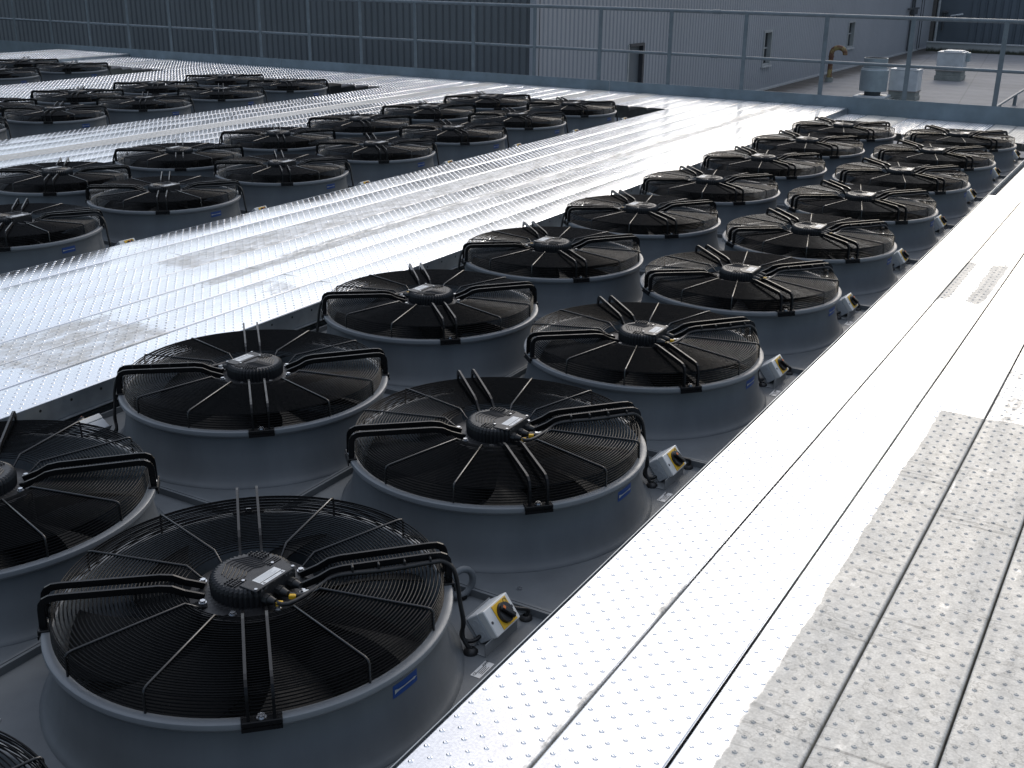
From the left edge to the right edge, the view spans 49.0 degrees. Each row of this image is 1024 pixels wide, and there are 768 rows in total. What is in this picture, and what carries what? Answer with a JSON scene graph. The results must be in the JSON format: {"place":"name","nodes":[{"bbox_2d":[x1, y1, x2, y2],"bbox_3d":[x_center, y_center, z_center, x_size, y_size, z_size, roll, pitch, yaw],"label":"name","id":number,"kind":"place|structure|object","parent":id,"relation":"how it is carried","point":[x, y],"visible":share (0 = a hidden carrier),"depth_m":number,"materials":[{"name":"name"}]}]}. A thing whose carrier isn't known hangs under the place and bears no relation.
{"place":"outdoors","nodes":[
{"label":"outdoors","id":0,"kind":"place"},
{"bbox_2d":[0,49,126,61],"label":"walkway","id":1,"kind":"structure","parent":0,"point":[58,54],"depth_m":19.92,"materials":[{"name":"silver metal"}]},
{"bbox_2d":[30,54,128,65],"bbox_3d":[-11.005,-3.469,13.777,0.040,0.194,16.100,12,23,28],"label":"walkway edge plate","id":2,"kind":"object","parent":1,"relation":"attached to","point":[93,58],"visible":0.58,"depth_m":19.58,"materials":[{"name":"silver metal"}]},
{"bbox_2d":[61,57,226,71],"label":"walkway","id":3,"kind":"structure","parent":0,"point":[139,63],"depth_m":18.95,"materials":[{"name":"silver metal"}]},
{"bbox_2d":[0,64,310,101],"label":"walkway","id":4,"kind":"structure","parent":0,"point":[24,90],"depth_m":16.61,"materials":[{"name":"silver metal"}]},
{"bbox_2d":[0,79,546,174],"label":"walkway","id":5,"kind":"structure","parent":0,"point":[97,144],"depth_m":12.20,"materials":[{"name":"white metal"}]},
{"bbox_2d":[252,70,437,88],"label":"walkway","id":6,"kind":"structure","parent":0,"point":[350,79],"depth_m":16.97,"materials":[{"name":"silver metal"}]},
{"bbox_2d":[0,98,846,418],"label":"walkway","id":7,"kind":"structure","parent":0,"point":[78,322],"depth_m":6.93,"materials":[{"name":"white metal"}]},
{"bbox_2d":[0,112,652,274],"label":"walkway edge plate","id":8,"kind":"object","parent":7,"relation":"attached to","point":[326,193],"visible":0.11,"depth_m":8.60,"materials":[{"name":"grey metal"}]},
{"bbox_2d":[0,108,847,432],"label":"walkway edge plate","id":9,"kind":"object","parent":7,"relation":"attached to","point":[78,402],"visible":0.27,"depth_m":4.76,"materials":[{"name":"grey metal"}]},
{"bbox_2d":[0,0,1023,151],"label":"railing","id":10,"kind":"object","parent":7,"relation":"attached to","point":[994,113],"visible":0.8,"depth_m":15.54,"materials":[{"name":"grey metal"}]},
{"bbox_2d":[497,86,708,111],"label":"walkway","id":11,"kind":"structure","parent":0,"point":[649,102],"depth_m":14.95,"materials":[{"name":"white metal"}]},
{"bbox_2d":[395,168,1023,767],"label":"walkway","id":12,"kind":"structure","parent":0,"point":[803,570],"depth_m":3.19,"materials":[{"name":"white metal"}]},
{"bbox_2d":[390,160,1023,767],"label":"walkway edge plate","id":13,"kind":"object","parent":12,"relation":"attached to","point":[998,188],"visible":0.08,"depth_m":3.49,"materials":[{"name":"grey metal"}]},
{"bbox_2d":[664,48,1023,755],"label":"roof","id":14,"kind":"structure","parent":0,"point":[974,88],"depth_m":39.16,"materials":[{"name":"grey concrete"}]},
{"bbox_2d":[0,0,638,118],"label":"dark building","id":15,"kind":"structure","parent":14,"relation":"on","point":[504,25],"depth_m":26.72,"materials":[{"name":"grey metal"}]},
{"bbox_2d":[41,148,614,429],"bbox_3d":[-2.039,-1.171,10.163,2.424,1.411,9.985,12,23,28],"label":"dry cooler","id":16,"kind":"object","parent":14,"relation":"on","point":[113,243],"depth_m":7.57,"materials":[{"name":"grey paint"}]},
{"bbox_2d":[0,198,110,273],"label":"axial fan","id":17,"kind":"object","parent":16,"relation":"in","point":[33,234],"visible":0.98,"depth_m":6.93},
{"bbox_2d":[0,157,131,209],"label":"axial fan","id":18,"kind":"object","parent":16,"relation":"in","point":[65,182],"visible":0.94,"depth_m":8.43},
{"bbox_2d":[115,238,135,245],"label":"isolator switch","id":19,"kind":"object","parent":16,"relation":"on","point":[126,241],"visible":0.24,"depth_m":7.23,"materials":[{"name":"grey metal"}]},
{"bbox_2d":[85,171,246,241],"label":"axial fan","id":20,"kind":"object","parent":16,"relation":"in","point":[140,208],"visible":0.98,"depth_m":7.80},
{"bbox_2d":[112,138,244,177],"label":"axial fan","id":21,"kind":"object","parent":16,"relation":"in","point":[182,158],"visible":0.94,"depth_m":9.44},
{"bbox_2d":[251,205,266,211],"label":"isolator switch","id":22,"kind":"object","parent":16,"relation":"on","point":[259,208],"visible":0.27,"depth_m":8.24,"materials":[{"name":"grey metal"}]},
{"bbox_2d":[219,123,335,160],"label":"axial fan","id":23,"kind":"object","parent":16,"relation":"in","point":[278,139],"visible":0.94,"depth_m":10.46},
{"bbox_2d":[214,150,353,210],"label":"axial fan","id":24,"kind":"object","parent":16,"relation":"in","point":[271,180],"visible":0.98,"depth_m":8.80},
{"bbox_2d":[306,111,411,138],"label":"axial fan","id":25,"kind":"object","parent":16,"relation":"in","point":[362,125],"visible":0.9,"depth_m":11.50},
{"bbox_2d":[356,180,369,185],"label":"isolator switch","id":26,"kind":"object","parent":16,"relation":"on","point":[364,182],"visible":0.24,"depth_m":9.24,"materials":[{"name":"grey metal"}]},
{"bbox_2d":[315,133,439,185],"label":"axial fan","id":27,"kind":"object","parent":16,"relation":"in","point":[373,158],"visible":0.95,"depth_m":9.81},
{"bbox_2d":[380,100,475,124],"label":"axial fan","id":28,"kind":"object","parent":16,"relation":"in","point":[425,112],"visible":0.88,"depth_m":12.51},
{"bbox_2d":[398,119,509,164],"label":"axial fan","id":29,"kind":"object","parent":16,"relation":"in","point":[455,141],"visible":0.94,"depth_m":10.83},
{"bbox_2d":[443,91,530,116],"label":"axial fan","id":30,"kind":"object","parent":16,"relation":"in","point":[483,101],"visible":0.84,"depth_m":13.51},
{"bbox_2d":[467,107,567,147],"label":"axial fan","id":31,"kind":"object","parent":16,"relation":"in","point":[522,128],"visible":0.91,"depth_m":11.84},
{"bbox_2d":[526,97,617,133],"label":"axial fan","id":32,"kind":"object","parent":16,"relation":"in","point":[580,115],"visible":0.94,"depth_m":12.85},
{"bbox_2d":[0,157,1023,767],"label":"dry cooler","id":33,"kind":"object","parent":14,"relation":"on","point":[540,595],"visible":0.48,"depth_m":3.97,"materials":[{"name":"grey paint"}]},
{"bbox_2d":[0,731,47,767],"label":"axial fan","id":34,"kind":"object","parent":33,"relation":"in","point":[11,756],"visible":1,"depth_m":2.35},
{"bbox_2d":[0,411,168,647],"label":"axial fan","id":35,"kind":"object","parent":33,"relation":"in","point":[45,472],"visible":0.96,"depth_m":3.51},
{"bbox_2d":[69,413,111,437],"bbox_3d":[-1.685,0.191,4.434,0.120,0.114,0.254,12,23,28],"label":"isolator switch","id":36,"kind":"object","parent":33,"relation":"on","point":[98,420],"visible":0.31,"depth_m":4.44,"materials":[{"name":"grey plastic"}]},
{"bbox_2d":[107,322,389,489],"bbox_3d":[-1.038,0.098,4.590,1.120,0.427,1.120,12,24,28],"label":"axial fan","id":37,"kind":"object","parent":33,"relation":"in","point":[215,411],"visible":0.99,"depth_m":4.28},
{"bbox_2d":[37,486,480,767],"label":"axial fan","id":38,"kind":"object","parent":33,"relation":"in","point":[190,630],"visible":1,"depth_m":2.84},
{"bbox_2d":[316,263,537,386],"bbox_3d":[-0.402,-0.272,5.598,1.120,0.427,1.120,13,24,29],"label":"axial fan","id":39,"kind":"object","parent":33,"relation":"in","point":[420,326],"visible":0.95,"depth_m":5.31},
{"bbox_2d":[466,592,531,657],"bbox_3d":[-0.043,0.665,3.223,0.120,0.114,0.254,12,23,28],"label":"isolator switch","id":40,"kind":"object","parent":33,"relation":"on","point":[492,622],"visible":0.99,"depth_m":3.17,"materials":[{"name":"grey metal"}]},
{"bbox_2d":[341,369,657,573],"bbox_3d":[-0.054,0.313,4.048,1.120,0.427,1.120,12,23,28],"label":"axial fan","id":41,"kind":"object","parent":33,"relation":"in","point":[439,465],"visible":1,"depth_m":3.79},
{"bbox_2d":[458,221,643,318],"bbox_3d":[0.234,-0.642,6.606,1.120,0.427,1.120,12,23,27],"label":"axial fan","id":42,"kind":"object","parent":33,"relation":"in","point":[558,268],"visible":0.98,"depth_m":6.35},
{"bbox_2d":[561,190,722,269],"bbox_3d":[0.870,-1.012,7.614,1.120,0.427,1.120,12,23,28],"label":"axial fan","id":43,"kind":"object","parent":33,"relation":"in","point":[658,226],"visible":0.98,"depth_m":7.39},
{"bbox_2d":[521,295,766,440],"bbox_3d":[0.582,-0.057,5.056,1.120,0.427,1.120,12,23,27],"label":"axial fan","id":44,"kind":"object","parent":33,"relation":"in","point":[643,357],"visible":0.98,"depth_m":4.79},
{"bbox_2d":[648,445,692,489],"bbox_3d":[0.593,0.295,4.231,0.120,0.114,0.254,12,23,28],"label":"isolator switch","id":45,"kind":"object","parent":33,"relation":"on","point":[666,467],"visible":1,"depth_m":4.18,"materials":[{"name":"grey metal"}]},
{"bbox_2d":[639,165,779,232],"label":"axial fan","id":46,"kind":"object","parent":33,"relation":"in","point":[732,195],"visible":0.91,"depth_m":8.40},
{"bbox_2d":[640,245,842,355],"bbox_3d":[1.218,-0.427,6.064,1.120,0.427,1.120,12,23,28],"label":"axial fan","id":47,"kind":"object","parent":33,"relation":"in","point":[786,305],"visible":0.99,"depth_m":5.81},
{"bbox_2d":[700,146,826,203],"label":"axial fan","id":48,"kind":"object","parent":33,"relation":"in","point":[789,171],"visible":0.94,"depth_m":9.41},
{"bbox_2d":[759,354,792,388],"bbox_3d":[1.229,-0.075,5.240,0.120,0.114,0.254,12,23,28],"label":"isolator switch","id":49,"kind":"object","parent":33,"relation":"on","point":[775,371],"visible":0.99,"depth_m":5.19,"materials":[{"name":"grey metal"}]},
{"bbox_2d":[749,130,864,180],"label":"axial fan","id":50,"kind":"object","parent":33,"relation":"in","point":[833,151],"visible":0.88,"depth_m":10.44},
{"bbox_2d":[722,208,897,296],"bbox_3d":[1.854,-0.797,7.073,1.120,0.427,1.120,12,23,28],"label":"axial fan","id":51,"kind":"object","parent":33,"relation":"in","point":[855,254],"visible":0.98,"depth_m":6.84},
{"bbox_2d":[790,116,895,161],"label":"axial fan","id":52,"kind":"object","parent":33,"relation":"in","point":[871,137],"visible":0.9,"depth_m":11.41},
{"bbox_2d":[836,293,860,319],"bbox_3d":[1.865,-0.446,6.248,0.120,0.114,0.254,12,23,28],"label":"isolator switch","id":53,"kind":"object","parent":33,"relation":"on","point":[846,306],"visible":0.99,"depth_m":6.19,"materials":[{"name":"grey plastic"}]},
{"bbox_2d":[784,180,938,252],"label":"axial fan","id":54,"kind":"object","parent":33,"relation":"in","point":[908,220],"visible":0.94,"depth_m":7.87},
{"bbox_2d":[892,248,909,270],"bbox_3d":[2.501,-0.816,7.256,0.120,0.114,0.254,12,23,28],"label":"isolator switch","id":55,"kind":"object","parent":33,"relation":"on","point":[900,259],"visible":0.95,"depth_m":7.20,"materials":[{"name":"grey plastic"}]},
{"bbox_2d":[832,158,970,219],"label":"axial fan","id":56,"kind":"object","parent":33,"relation":"in","point":[947,192],"visible":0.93,"depth_m":8.87},
{"bbox_2d":[870,140,995,193],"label":"axial fan","id":57,"kind":"object","parent":33,"relation":"in","point":[977,170],"visible":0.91,"depth_m":9.89},
{"bbox_2d":[934,214,947,233],"bbox_3d":[3.136,-1.186,8.264,0.120,0.114,0.254,12,23,28],"label":"isolator switch","id":58,"kind":"object","parent":33,"relation":"on","point":[940,223],"visible":0.88,"depth_m":8.21,"materials":[{"name":"grey plastic"}]},
{"bbox_2d":[902,125,1016,171],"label":"axial fan","id":59,"kind":"object","parent":33,"relation":"in","point":[1002,149],"visible":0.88,"depth_m":10.88},
{"bbox_2d":[966,188,976,204],"bbox_3d":[3.772,-1.556,9.273,0.120,0.114,0.254,12,23,28],"label":"isolator switch","id":60,"kind":"object","parent":33,"relation":"on","point":[971,194],"visible":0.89,"depth_m":9.21,"materials":[{"name":"grey plastic"}]},
{"bbox_2d":[992,167,1000,181],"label":"isolator switch","id":61,"kind":"object","parent":33,"relation":"on","point":[996,172],"visible":0.76,"depth_m":10.22,"materials":[{"name":"grey plastic"}]},
{"bbox_2d":[1013,149,1020,162],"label":"isolator switch","id":62,"kind":"object","parent":33,"relation":"on","point":[1016,154],"visible":0.72,"depth_m":11.23,"materials":[{"name":"grey plastic"}]},
{"bbox_2d":[539,0,933,121],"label":"pale building","id":63,"kind":"structure","parent":14,"relation":"on","point":[794,37],"depth_m":32.72,"materials":[{"name":"grey metal"}]},
{"bbox_2d":[626,42,644,82],"bbox_3d":[3.026,-7.534,28.219,0.190,1.970,0.960,12,23,28],"label":"door","id":64,"kind":"structure","parent":63,"relation":"in","point":[641,45],"depth_m":28.28,"materials":[{"name":"grey metal"}]},
{"bbox_2d":[760,30,772,67],"bbox_3d":[8.177,-10.821,36.261,0.240,1.140,0.890,12,23,28],"label":"window","id":65,"kind":"structure","parent":63,"relation":"in","point":[768,35],"depth_m":36.42,"materials":[{"name":"white glass"}]},
{"bbox_2d":[846,20,855,49],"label":"window","id":66,"kind":"structure","parent":63,"relation":"in","point":[851,27],"depth_m":44.73,"materials":[{"name":"white glass"}]},
{"bbox_2d":[906,0,924,50],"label":"conduit","id":67,"kind":"object","parent":63,"relation":"attached to","point":[914,10],"visible":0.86,"depth_m":52.77,"materials":[{"name":"grey metal"}]},
{"bbox_2d":[825,45,847,81],"bbox_3d":[11.335,-11.187,39.254,0.695,1.255,0.273,12,23,28],"label":"vent pipe","id":68,"kind":"object","parent":14,"relation":"on","point":[829,77],"visible":1,"depth_m":39.22,"materials":[{"name":"brown metal"}]},
{"bbox_2d":[852,57,893,99],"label":"roof fan","id":69,"kind":"object","parent":14,"relation":"on","point":[873,81],"visible":0.91,"depth_m":33.73},
{"bbox_2d":[887,67,922,100],"bbox_3d":[12.035,-9.203,34.404,0.848,0.960,0.707,12,23,28],"label":"roof hood","id":70,"kind":"object","parent":14,"relation":"on","point":[896,82],"visible":0.74,"depth_m":34.14,"materials":[{"name":"white metal"}]},
{"bbox_2d":[934,49,970,80],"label":"roof hood","id":71,"kind":"object","parent":14,"relation":"on","point":[953,58],"visible":0.81,"depth_m":40.35,"materials":[{"name":"white metal"}]},
{"bbox_2d":[926,41,1023,54],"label":"parapet wall","id":72,"kind":"structure","parent":14,"relation":"on","point":[987,48],"depth_m":53.76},
{"bbox_2d":[928,0,1023,44],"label":"building","id":73,"kind":"structure","parent":14,"relation":"on","point":[973,32],"depth_m":55.86,"materials":[{"name":"painted corrugated metal cladding"}]},
{"bbox_2d":[941,11,948,29],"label":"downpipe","id":74,"kind":"object","parent":73,"relation":"attached to","point":[942,24],"visible":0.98,"depth_m":56.53,"materials":[{"name":"grey metal"}]},
{"bbox_2d":[997,89,1023,106],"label":"roof handrail","id":75,"kind":"object","parent":14,"relation":"on","point":[1015,95],"visible":0.42,"depth_m":33.22,"materials":[{"name":"grey metal"}]},
{"bbox_3d":[-5.113,-2.351,13.213,2.424,1.411,7.489,12,23,28],"label":"dry cooler","id":76,"kind":"object","parent":14,"relation":"on","visible":0},
{"bbox_2d":[0,117,11,139],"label":"axial fan","id":77,"kind":"object","parent":76,"relation":"in","point":[4,126],"visible":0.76,"depth_m":11.20},
{"bbox_2d":[0,97,37,121],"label":"axial fan","id":78,"kind":"object","parent":76,"relation":"in","point":[10,102],"visible":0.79,"depth_m":12.68},
{"bbox_2d":[1,101,110,138],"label":"axial fan","id":79,"kind":"object","parent":76,"relation":"in","point":[35,120],"visible":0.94,"depth_m":11.87},
{"bbox_2d":[30,86,123,109],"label":"axial fan","id":80,"kind":"object","parent":76,"relation":"in","point":[82,95],"visible":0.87,"depth_m":13.54},
{"bbox_2d":[96,92,194,124],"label":"axial fan","id":81,"kind":"object","parent":76,"relation":"in","point":[127,108],"visible":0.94,"depth_m":12.85},
{"bbox_2d":[112,78,199,99],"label":"axial fan","id":82,"kind":"object","parent":76,"relation":"in","point":[159,87],"visible":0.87,"depth_m":14.55},
{"bbox_2d":[177,83,267,113],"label":"axial fan","id":83,"kind":"object","parent":76,"relation":"in","point":[209,98],"visible":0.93,"depth_m":13.86},
{"bbox_2d":[184,71,264,90],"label":"axial fan","id":84,"kind":"object","parent":76,"relation":"in","point":[222,79],"visible":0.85,"depth_m":15.56},
{"bbox_2d":[247,76,330,102],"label":"axial fan","id":85,"kind":"object","parent":76,"relation":"in","point":[283,89],"visible":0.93,"depth_m":14.87},
{"bbox_3d":[-7.868,-3.717,16.767,2.424,1.411,3.744,12,23,28],"label":"dry cooler","id":86,"kind":"object","parent":14,"relation":"on","visible":0},
{"bbox_2d":[0,65,42,85],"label":"axial fan","id":87,"kind":"object","parent":86,"relation":"in","point":[18,76],"visible":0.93,"depth_m":16.06},
{"bbox_2d":[0,56,58,72],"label":"axial fan","id":88,"kind":"object","parent":86,"relation":"in","point":[19,63],"visible":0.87,"depth_m":17.62},
{"bbox_2d":[34,60,110,81],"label":"axial fan","id":89,"kind":"object","parent":86,"relation":"in","point":[72,69],"visible":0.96,"depth_m":16.91},
{"bbox_2d":[833,114,1023,148],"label":"walkway","id":90,"kind":"structure","parent":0,"point":[901,126],"depth_m":13.23,"materials":[{"name":"white metal"}]}
]}

